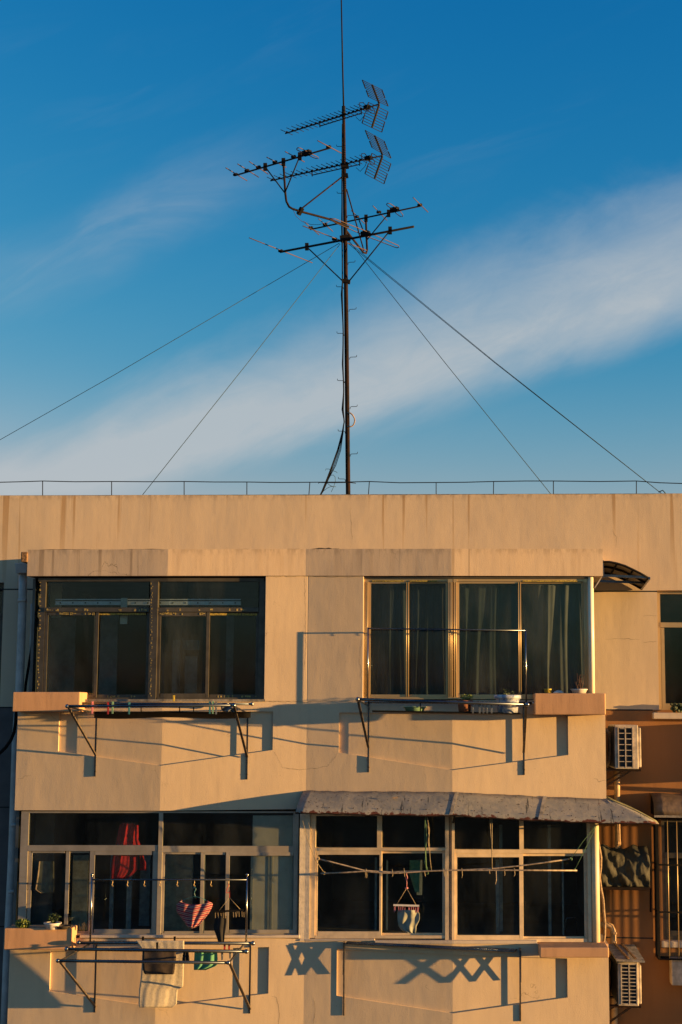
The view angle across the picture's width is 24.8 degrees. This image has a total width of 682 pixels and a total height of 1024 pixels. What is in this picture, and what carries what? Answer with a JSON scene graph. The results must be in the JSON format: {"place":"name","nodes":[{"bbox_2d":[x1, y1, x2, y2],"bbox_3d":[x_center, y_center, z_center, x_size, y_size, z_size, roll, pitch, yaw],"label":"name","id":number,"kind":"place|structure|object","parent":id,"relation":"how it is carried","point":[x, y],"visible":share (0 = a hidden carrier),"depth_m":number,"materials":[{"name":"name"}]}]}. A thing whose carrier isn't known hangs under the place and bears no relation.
{"place":"outdoors","nodes":[
{"label":"outdoors","id":0,"kind":"place"},
{"bbox_2d":[0,0,681,494],"label":"sky","id":1,"kind":"structure","parent":0,"point":[539,141],"materials":[{"name":"blue"}]},
{"label":"ground","id":2,"kind":"structure","parent":0,"visible":0},
{"bbox_2d":[0,493,681,1023],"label":"apartment building","id":3,"kind":"structure","parent":2,"relation":"on","point":[262,603],"depth_m":18.39,"materials":[{"name":"paint"}]},
{"bbox_2d":[0,583,3,680],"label":"window","id":4,"kind":"structure","parent":3,"relation":"in","point":[1,584],"depth_m":19.65,"materials":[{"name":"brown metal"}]},
{"bbox_2d":[0,712,17,754],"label":"black hose","id":5,"kind":"object","parent":3,"relation":"attached to","point":[5,747],"visible":0.9,"depth_m":18.66,"materials":[{"name":"rubber"}]},
{"bbox_2d":[0,563,26,1023],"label":"downpipe","id":6,"kind":"object","parent":3,"relation":"attached to","point":[21,569],"visible":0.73,"depth_m":18.79,"materials":[{"name":"plastic"}]},
{"bbox_2d":[24,646,30,691],"bbox_3d":[-3.848,2.019,19.071,0.116,0.890,0.032,0,-7,4],"label":"black pipe","id":7,"kind":"object","parent":6,"relation":"attached to","point":[26,678],"visible":0.42,"depth_m":19.07,"materials":[{"name":"rubber"}]},
{"bbox_2d":[15,918,30,927],"bbox_3d":[-3.687,4.765,17.955,0.194,0.118,0.159,0,-7,4],"label":"flowering plant","id":8,"kind":"object","parent":3,"relation":"on","point":[22,923],"visible":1,"depth_m":17.92,"materials":[{"name":"green plant"}]},
{"bbox_2d":[21,552,27,563],"bbox_3d":[-3.813,0.557,18.814,0.084,0.124,0.240,0,-7,4],"label":"brick","id":9,"kind":"object","parent":3,"relation":"on","point":[24,557],"visible":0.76,"depth_m":18.70,"materials":[{"name":"brick"}]},
{"bbox_2d":[28,604,31,691],"bbox_3d":[-3.826,1.820,19.177,0.076,1.372,0.072,0,-7,4],"label":"branch pipe","id":10,"kind":"object","parent":3,"relation":"attached to","point":[30,642],"visible":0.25,"depth_m":19.19,"materials":[{"name":"plastic"}]},
{"bbox_2d":[35,861,53,892],"bbox_3d":[-3.488,4.308,18.285,0.228,0.376,0.049,3,-8,-22],"label":"hanging cloth","id":11,"kind":"object","parent":3,"relation":"hanging from","point":[45,880],"visible":1,"depth_m":18.29,"materials":[{"name":"white fabric"}]},
{"bbox_2d":[43,921,61,929],"bbox_3d":[-3.336,4.785,17.924,0.208,0.073,0.204,0,-7,4],"label":"flower pot","id":12,"kind":"object","parent":3,"relation":"on","point":[49,926],"visible":1,"depth_m":17.85,"materials":[{"name":"white ceramic"}]},
{"bbox_2d":[47,913,61,923],"bbox_3d":[-3.320,4.696,17.931,0.167,0.129,0.139,0,-7,4],"label":"potted plant","id":13,"kind":"object","parent":12,"relation":"on","point":[55,919],"visible":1,"depth_m":17.92,"materials":[{"name":"green plant"}]},
{"bbox_2d":[49,618,75,691],"bbox_3d":[-3.494,1.840,19.440,0.325,1.031,0.030,0,-7,7],"label":"inner door","id":14,"kind":"structure","parent":3,"relation":"in","point":[63,630],"depth_m":19.43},
{"bbox_2d":[56,924,71,929],"bbox_3d":[-3.205,4.797,17.912,0.195,0.037,0.192,0,-7,4],"label":"dish","id":15,"kind":"object","parent":3,"relation":"on","point":[63,926],"visible":1,"depth_m":17.85,"materials":[{"name":"ceramic"}]},
{"bbox_2d":[98,615,118,694],"bbox_3d":[-2.891,1.808,19.265,0.231,1.052,0.030,0,-7,7],"label":"inner door","id":16,"kind":"structure","parent":3,"relation":"in","point":[108,646],"depth_m":19.25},
{"bbox_2d":[111,823,146,878],"bbox_3d":[-2.496,3.997,18.283,0.417,0.661,0.144,2,-7,-8],"label":"red shirt","id":17,"kind":"object","parent":3,"relation":"hanging from","point":[123,866],"visible":0.94,"depth_m":18.26,"materials":[{"name":"fabric"}]},
{"bbox_2d":[37,578,264,698],"bbox_3d":[-2.289,1.514,18.530,2.761,1.457,0.180,0,-7,4],"label":"window","id":18,"kind":"structure","parent":3,"relation":"in","point":[154,613],"depth_m":18.49,"materials":[{"name":"brown metal"}]},
{"bbox_2d":[56,873,254,1013],"bbox_3d":[-2.063,4.922,17.551,2.152,1.626,0.858,0,-7,4],"label":"drying rack","id":19,"kind":"object","parent":3,"relation":"attached to","point":[96,949],"visible":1,"depth_m":17.59,"materials":[{"name":"silver metal"}]},
{"bbox_2d":[142,952,175,973],"bbox_3d":[-2.049,5.071,17.458,0.388,0.274,0.042,0,-7,4],"label":"dark mat","id":20,"kind":"object","parent":19,"relation":"hanging from","point":[152,968],"visible":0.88,"depth_m":17.45,"materials":[{"name":"brown fabric"}]},
{"bbox_2d":[136,941,183,1007],"bbox_3d":[-2.058,5.256,17.639,0.556,0.761,0.125,0,-7,4],"label":"towel","id":21,"kind":"object","parent":19,"relation":"hanging from","point":[158,990],"visible":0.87,"depth_m":17.62,"materials":[{"name":"white fabric"}]},
{"bbox_2d":[182,952,189,960],"bbox_3d":[-1.746,5.021,17.456,0.088,0.134,0.034,0,-7,4],"label":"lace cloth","id":22,"kind":"object","parent":19,"relation":"hanging from","point":[185,957],"visible":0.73,"depth_m":17.46,"materials":[{"name":"black fabric"}]},
{"bbox_2d":[194,953,217,969],"bbox_3d":[-1.524,5.054,17.444,0.272,0.207,0.044,0,-7,4],"label":"green cloth","id":23,"kind":"object","parent":19,"relation":"hanging from","point":[205,956],"visible":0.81,"depth_m":17.45,"materials":[{"name":"green fabric"}]},
{"bbox_2d":[215,884,243,917],"bbox_3d":[-1.270,4.444,17.726,0.340,0.397,0.020,0,-7,4],"label":"clip hanger","id":24,"kind":"object","parent":19,"relation":"hanging from","point":[239,909],"visible":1,"depth_m":17.71,"materials":[{"name":"grey plastic"}]},
{"bbox_2d":[213,916,226,941],"bbox_3d":[-1.382,4.758,17.694,0.151,0.287,0.028,0,-7,4],"label":"black garment","id":25,"kind":"object","parent":24,"relation":"hanging from","point":[220,923],"visible":1,"depth_m":17.70,"materials":[{"name":"fabric"}]},
{"bbox_3d":[-1.673,4.380,17.766,0.298,0.166,0.008,0,-7,4],"label":"clothes hanger","id":26,"kind":"object","parent":19,"relation":"hanging from","visible":0},
{"bbox_2d":[176,900,212,927],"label":"striped briefs","id":27,"kind":"object","parent":26,"relation":"hanging from","point":[193,915],"visible":1,"depth_m":17.70,"materials":[{"name":"fabric"}]},
{"bbox_2d":[18,811,298,934],"bbox_3d":[-2.146,4.227,18.126,3.300,1.471,0.148,0,-7,4],"label":"window","id":28,"kind":"structure","parent":3,"relation":"in","point":[26,850],"depth_m":18.09,"materials":[{"name":"metal"}]},
{"bbox_2d":[65,702,253,779],"bbox_3d":[-2.088,2.648,17.977,2.144,0.899,0.595,0,-7,4],"label":"drying rack","id":29,"kind":"object","parent":3,"relation":"attached to","point":[176,714],"visible":1,"depth_m":17.90,"materials":[{"name":"silver metal"}]},
{"bbox_2d":[221,703,237,711],"bbox_3d":[-1.288,2.259,17.911,0.211,0.105,0.063,0,-7,4],"label":"clear bag","id":30,"kind":"object","parent":29,"relation":"hanging from","point":[227,709],"visible":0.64,"depth_m":17.91,"materials":[{"name":"plastic"}]},
{"bbox_2d":[172,640,180,692],"bbox_3d":[-2.047,1.961,19.239,0.094,0.741,0.033,0,-7,4],"label":"inner door","id":31,"kind":"structure","parent":3,"relation":"in","point":[176,643],"depth_m":19.25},
{"bbox_2d":[184,656,197,692],"bbox_3d":[-1.859,2.060,19.219,0.157,0.540,0.030,0,-7,1],"label":"inner door","id":32,"kind":"structure","parent":3,"relation":"in","point":[191,662],"depth_m":19.21,"materials":[{"name":"grey"}]},
{"bbox_2d":[225,615,233,693],"bbox_3d":[-1.380,1.805,19.240,0.095,1.051,0.030,0,-7,2],"label":"inner door","id":33,"kind":"structure","parent":3,"relation":"in","point":[230,618],"depth_m":19.23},
{"bbox_2d":[282,0,367,493],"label":"antenna mast","id":34,"kind":"object","parent":3,"relation":"on","point":[345,236],"visible":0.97,"depth_m":21.79,"materials":[{"name":"metal"}]},
{"bbox_2d":[0,243,338,439],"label":"guy wire","id":35,"kind":"object","parent":34,"relation":"attached to","point":[171,341],"visible":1,"depth_m":22.51,"materials":[{"name":"black metal"}]},
{"bbox_2d":[142,244,339,494],"bbox_3d":[-1.271,-2.006,20.851,3.015,3.846,0.008,5,-9,-34],"label":"guy wire","id":36,"kind":"object","parent":34,"relation":"attached to","point":[241,370],"visible":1,"depth_m":20.79,"materials":[{"name":"dark steel wire"}]},
{"bbox_2d":[226,140,340,191],"bbox_3d":[-0.839,-4.642,21.339,1.825,0.493,0.584,-6,-10,40],"label":"yagi antenna","id":37,"kind":"object","parent":34,"relation":"attached to","point":[305,153],"visible":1,"depth_m":21.33,"materials":[{"name":"metal"}]},
{"bbox_2d":[293,124,354,493],"bbox_3d":[-0.237,-2.871,21.786,0.904,5.379,0.114,0,-7,4],"label":"antenna cable","id":38,"kind":"object","parent":34,"relation":"attached to","point":[335,458],"visible":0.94,"depth_m":21.68,"materials":[{"name":"black rubber"}]},
{"bbox_2d":[267,130,390,183],"bbox_3d":[-0.223,-4.927,22.224,1.947,0.636,0.511,-4,-9,33],"label":"yagi antenna","id":39,"kind":"object","parent":34,"relation":"attached to","point":[368,157],"visible":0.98,"depth_m":21.87,"materials":[{"name":"metal"}]},
{"bbox_2d":[249,218,413,280],"bbox_3d":[0.012,-3.578,21.880,2.267,0.676,1.643,-5,-9,38],"label":"yagi antenna","id":40,"kind":"object","parent":34,"relation":"attached to","point":[363,233],"visible":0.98,"depth_m":21.85,"materials":[{"name":"metal"}]},
{"bbox_2d":[282,80,387,134],"bbox_3d":[-0.139,-5.656,22.313,1.784,0.636,0.454,-6,-10,40],"label":"yagi antenna","id":41,"kind":"object","parent":34,"relation":"attached to","point":[367,107],"visible":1,"depth_m":21.92,"materials":[{"name":"metal"}]},
{"bbox_2d":[304,197,427,239],"bbox_3d":[0.340,-4.238,22.977,2.151,0.388,0.689,-5,-9,35],"label":"yagi antenna","id":42,"kind":"object","parent":34,"relation":"attached to","point":[395,209],"visible":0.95,"depth_m":22.91,"materials":[{"name":"metal"}]},
{"bbox_2d":[348,240,550,493],"bbox_3d":[1.366,-2.032,20.649,3.302,3.918,0.008,-6,-9,39],"label":"guy wire","id":43,"kind":"object","parent":34,"relation":"attached to","point":[451,370],"visible":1,"depth_m":20.54,"materials":[{"name":"steel wire"}]},
{"bbox_2d":[348,242,664,492],"bbox_3d":[2.066,-2.014,20.571,4.545,3.897,0.055,-4,-8,29],"label":"guy wire","id":44,"kind":"object","parent":34,"relation":"attached to","point":[501,367],"visible":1,"depth_m":20.55,"materials":[{"name":"steel wire"}]},
{"bbox_2d":[0,481,681,494],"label":"roof rail","id":45,"kind":"object","parent":3,"relation":"on","point":[336,482],"visible":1,"depth_m":19.56,"materials":[{"name":"metal"}]},
{"bbox_2d":[370,585,405,696],"bbox_3d":[0.566,1.537,18.466,0.461,1.339,0.094,-1,-7,8],"label":"curtain","id":46,"kind":"object","parent":3,"relation":"hanging from","point":[388,649],"visible":0.9,"depth_m":18.47,"materials":[{"name":"grey fabric"}]},
{"bbox_2d":[410,860,420,892],"bbox_3d":[0.876,4.308,18.336,0.130,0.377,0.005,0,-7,4],"label":"hanging cloth","id":47,"kind":"object","parent":3,"relation":"hanging from","point":[414,866],"visible":0.97,"depth_m":18.34,"materials":[{"name":"teal fabric"}]},
{"bbox_2d":[410,586,445,694],"bbox_3d":[1.048,1.541,18.425,0.467,1.321,0.097,0,-7,4],"label":"curtain","id":48,"kind":"object","parent":3,"relation":"hanging from","point":[428,647],"visible":0.93,"depth_m":18.43,"materials":[{"name":"grey fabric"}]},
{"bbox_2d":[343,941,520,1020],"bbox_3d":[1.024,5.327,17.571,2.027,0.852,0.223,0,-7,5],"label":"drying rack","id":49,"kind":"object","parent":3,"relation":"attached to","point":[441,947],"visible":1,"depth_m":17.59,"materials":[{"name":"silver metal"}]},
{"bbox_2d":[355,627,533,774],"bbox_3d":[1.207,2.164,17.792,2.054,1.688,0.575,0,-7,4],"label":"drying rack","id":50,"kind":"object","parent":3,"relation":"attached to","point":[525,704],"visible":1,"depth_m":17.76,"materials":[{"name":"silver metal"}]},
{"bbox_2d":[402,706,426,710],"bbox_3d":[0.844,2.258,17.765,0.281,0.057,0.276,0,-7,4],"label":"basin","id":51,"kind":"object","parent":50,"relation":"on","point":[411,708],"visible":0.98,"depth_m":17.66,"materials":[{"name":"green plastic"}]},
{"bbox_2d":[456,700,472,711],"bbox_3d":[1.414,2.221,17.726,0.187,0.142,0.184,0,-7,4],"label":"flower pot","id":52,"kind":"object","parent":50,"relation":"on","point":[463,707],"visible":0.55,"depth_m":17.66,"materials":[{"name":"ceramic"}]},
{"bbox_2d":[460,694,472,699],"bbox_3d":[1.435,2.116,17.738,0.160,0.073,0.122,0,-7,4],"label":"potted plant","id":53,"kind":"object","parent":52,"relation":"in","point":[469,696],"visible":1,"depth_m":17.72,"materials":[{"name":"green plant"}]},
{"bbox_2d":[494,695,520,712],"bbox_3d":[1.899,2.195,17.671,0.311,0.215,0.306,0,-7,4],"label":"flower pot","id":54,"kind":"object","parent":50,"relation":"on","point":[508,698],"visible":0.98,"depth_m":17.56,"materials":[{"name":"white ceramic"}]},
{"bbox_2d":[309,813,591,941],"bbox_3d":[1.253,4.205,17.883,3.231,1.449,0.195,0,-7,4],"label":"window","id":55,"kind":"structure","parent":3,"relation":"in","point":[450,854],"depth_m":17.82,"materials":[{"name":"beige metal"}]},
{"bbox_2d":[295,790,659,825],"bbox_3d":[1.571,3.445,18.157,4.100,0.361,1.369,0,-7,4],"label":"metal awning","id":56,"kind":"object","parent":3,"relation":"attached to","point":[608,810],"visible":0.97,"depth_m":17.66,"materials":[{"name":"metal"}]},
{"bbox_2d":[303,823,324,874],"bbox_3d":[-0.310,3.827,17.673,0.268,0.606,0.032,0,-7,1],"label":"rope","id":57,"kind":"object","parent":56,"relation":"hanging from","point":[311,850],"visible":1,"depth_m":17.68,"materials":[{"name":"grey fabric"}]},
{"bbox_2d":[424,818,431,874],"bbox_3d":[0.984,3.787,17.584,0.090,0.644,0.023,0,-7,4],"label":"rope bundle","id":58,"kind":"object","parent":56,"relation":"hanging from","point":[425,861],"visible":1,"depth_m":17.58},
{"bbox_2d":[317,858,568,871],"bbox_3d":[1.149,3.998,17.556,2.856,0.192,0.017,0,-7,4],"label":"bamboo pole","id":59,"kind":"object","parent":58,"relation":"hanging from","point":[423,870],"visible":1,"depth_m":17.51,"materials":[{"name":"brown wood"}]},
{"bbox_2d":[393,873,418,912],"bbox_3d":[0.739,4.303,17.548,0.291,0.457,0.036,0,-7,4],"label":"clip hanger","id":60,"kind":"object","parent":59,"relation":"hanging from","point":[410,905],"visible":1,"depth_m":17.52,"materials":[{"name":"white plastic"}]},
{"bbox_2d":[397,910,419,932],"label":"grey briefs","id":61,"kind":"object","parent":60,"relation":"hanging from","point":[408,920],"visible":1,"depth_m":17.49,"materials":[{"name":"fabric"}]},
{"bbox_2d":[570,824,596,859],"bbox_3d":[2.729,3.717,17.448,0.313,0.409,0.027,-1,-7,8],"label":"rope","id":62,"kind":"object","parent":56,"relation":"hanging from","point":[571,858],"visible":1,"depth_m":17.45,"materials":[{"name":"green fabric"}]},
{"bbox_2d":[573,825,596,869],"bbox_3d":[2.748,3.777,17.439,0.275,0.530,0.028,-1,-7,8],"label":"rope","id":63,"kind":"object","parent":56,"relation":"hanging from","point":[585,848],"visible":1,"depth_m":17.44,"materials":[{"name":"green fabric"}]},
{"bbox_2d":[321,869,576,873],"bbox_3d":[1.210,4.067,17.512,2.892,0.095,0.017,0,-7,4],"label":"bamboo pole","id":64,"kind":"object","parent":63,"relation":"hanging from","point":[444,870],"visible":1,"depth_m":17.51,"materials":[{"name":"brown wood"}]},
{"bbox_2d":[363,577,593,698],"bbox_3d":[1.613,1.486,18.236,2.705,1.444,0.275,0,-7,4],"label":"window","id":65,"kind":"structure","parent":3,"relation":"in","point":[449,581],"depth_m":18.20,"materials":[{"name":"brown metal"}]},
{"bbox_2d":[459,585,517,694],"bbox_3d":[1.750,1.529,18.367,0.733,1.335,0.093,0,-7,1],"label":"curtain","id":66,"kind":"object","parent":3,"relation":"hanging from","point":[488,662],"visible":0.91,"depth_m":18.37,"materials":[{"name":"grey fabric"}]},
{"bbox_2d":[490,819,492,868],"bbox_3d":[1.698,3.749,17.535,0.034,0.566,0.010,0,-7,4],"label":"rope bundle","id":67,"kind":"object","parent":3,"relation":"hanging from","point":[491,840],"visible":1,"depth_m":17.54,"materials":[{"name":"grey fabric"}]},
{"bbox_2d":[522,585,581,694],"bbox_3d":[2.501,1.526,18.337,0.716,1.332,0.093,0,-7,2],"label":"curtain","id":68,"kind":"object","parent":3,"relation":"hanging from","point":[552,622],"visible":0.96,"depth_m":18.34,"materials":[{"name":"grey fabric"}]},
{"bbox_2d":[570,689,587,692],"bbox_3d":[2.741,2.062,17.846,0.197,0.049,0.194,0,-7,4],"label":"bowl planter","id":69,"kind":"object","parent":3,"relation":"on","point":[578,690],"visible":0.99,"depth_m":17.77,"materials":[{"name":"white ceramic"}]},
{"bbox_2d":[574,675,584,688],"bbox_3d":[2.745,1.956,17.859,0.124,0.191,0.031,1,-7,-1],"label":"dry plant","id":70,"kind":"object","parent":69,"relation":"on","point":[580,684],"visible":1,"depth_m":17.85,"materials":[{"name":"brown plant"}]},
{"bbox_2d":[599,843,605,941],"bbox_3d":[3.004,4.392,17.896,0.104,1.247,0.052,0,-7,4],"label":"refrigerant hose","id":71,"kind":"object","parent":3,"relation":"attached to","point":[603,900],"visible":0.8,"depth_m":17.87,"materials":[{"name":"plastic"}]},
{"bbox_2d":[600,922,617,1023],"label":"drain pipe","id":72,"kind":"object","parent":3,"relation":"attached to","point":[613,940],"visible":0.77,"depth_m":18.38,"materials":[{"name":"white plastic"}]},
{"bbox_2d":[609,957,612,994],"bbox_3d":[3.112,5.352,17.875,0.050,0.425,0.016,0,-7,4],"label":"black cable","id":73,"kind":"object","parent":3,"relation":"attached to","point":[610,976],"visible":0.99,"depth_m":17.87,"materials":[{"name":"rubber"}]},
{"bbox_2d":[614,771,620,848],"bbox_3d":[3.234,3.512,18.610,0.241,1.177,0.080,0,-7,4],"label":"drain pipe","id":74,"kind":"object","parent":3,"relation":"attached to","point":[617,842],"visible":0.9,"depth_m":18.58,"materials":[{"name":"white plastic"}]},
{"bbox_2d":[594,560,649,589],"bbox_3d":[3.331,0.784,18.615,0.653,0.337,0.913,0,-7,4],"label":"fan canopy","id":75,"kind":"object","parent":3,"relation":"attached to","point":[632,576],"visible":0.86,"depth_m":18.52,"materials":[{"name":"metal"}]},
{"bbox_2d":[606,724,640,786],"bbox_3d":[3.289,2.866,18.267,0.416,0.712,0.755,0,-7,4],"label":"air conditioner","id":76,"kind":"object","parent":3,"relation":"attached to","point":[625,747],"visible":0.97,"depth_m":17.92,"materials":[{"name":"metal"}]},
{"bbox_2d":[605,729,610,767],"bbox_3d":[3.157,2.791,18.305,0.095,0.456,0.044,0,-7,4],"label":"refrigerant hose","id":77,"kind":"object","parent":76,"relation":"attached to","point":[607,731],"visible":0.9,"depth_m":18.29,"materials":[{"name":"plastic"}]},
{"bbox_2d":[608,943,644,1023],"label":"air conditioner","id":78,"kind":"object","parent":3,"relation":"attached to","point":[626,959],"visible":0.99,"depth_m":17.61,"materials":[{"name":"metal"}]},
{"bbox_2d":[602,886,651,911],"bbox_3d":[3.386,4.663,18.332,0.600,0.472,0.370,0,-7,4],"label":"drying rack","id":79,"kind":"object","parent":3,"relation":"attached to","point":[626,888],"depth_m":18.20,"materials":[{"name":"metal"}]},
{"bbox_2d":[600,844,649,886],"bbox_3d":[3.361,4.191,18.370,0.576,0.480,0.305,0,-7,4],"label":"tarpaulin","id":80,"kind":"object","parent":79,"relation":"on","point":[629,866],"visible":0.98,"depth_m":18.27,"materials":[{"name":"fabric"}]},
{"bbox_2d":[650,793,681,817],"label":"brown awning","id":81,"kind":"object","parent":3,"relation":"attached to","point":[665,805],"visible":1,"depth_m":18.29,"materials":[{"name":"metal"}]},
{"bbox_2d":[653,816,681,959],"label":"window cage","id":82,"kind":"object","parent":3,"relation":"attached to","point":[656,894],"depth_m":18.32,"materials":[{"name":"metal"}]},
{"bbox_2d":[657,591,681,709],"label":"window","id":83,"kind":"structure","parent":3,"relation":"in","point":[663,705],"depth_m":18.98,"materials":[{"name":"beige metal"}]},
{"bbox_2d":[661,819,681,939],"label":"window","id":84,"kind":"structure","parent":3,"relation":"in","point":[673,933],"depth_m":18.62,"materials":[{"name":"brown metal"}]},
{"bbox_2d":[669,957,681,985],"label":"white box","id":85,"kind":"object","parent":3,"relation":"attached to","point":[675,972],"visible":0.78,"depth_m":18.17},
{"bbox_2d":[670,703,681,712],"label":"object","id":86,"kind":"object","parent":3,"relation":"on","point":[675,707],"visible":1,"depth_m":18.69,"materials":[{"name":"green plant"}]}
]}

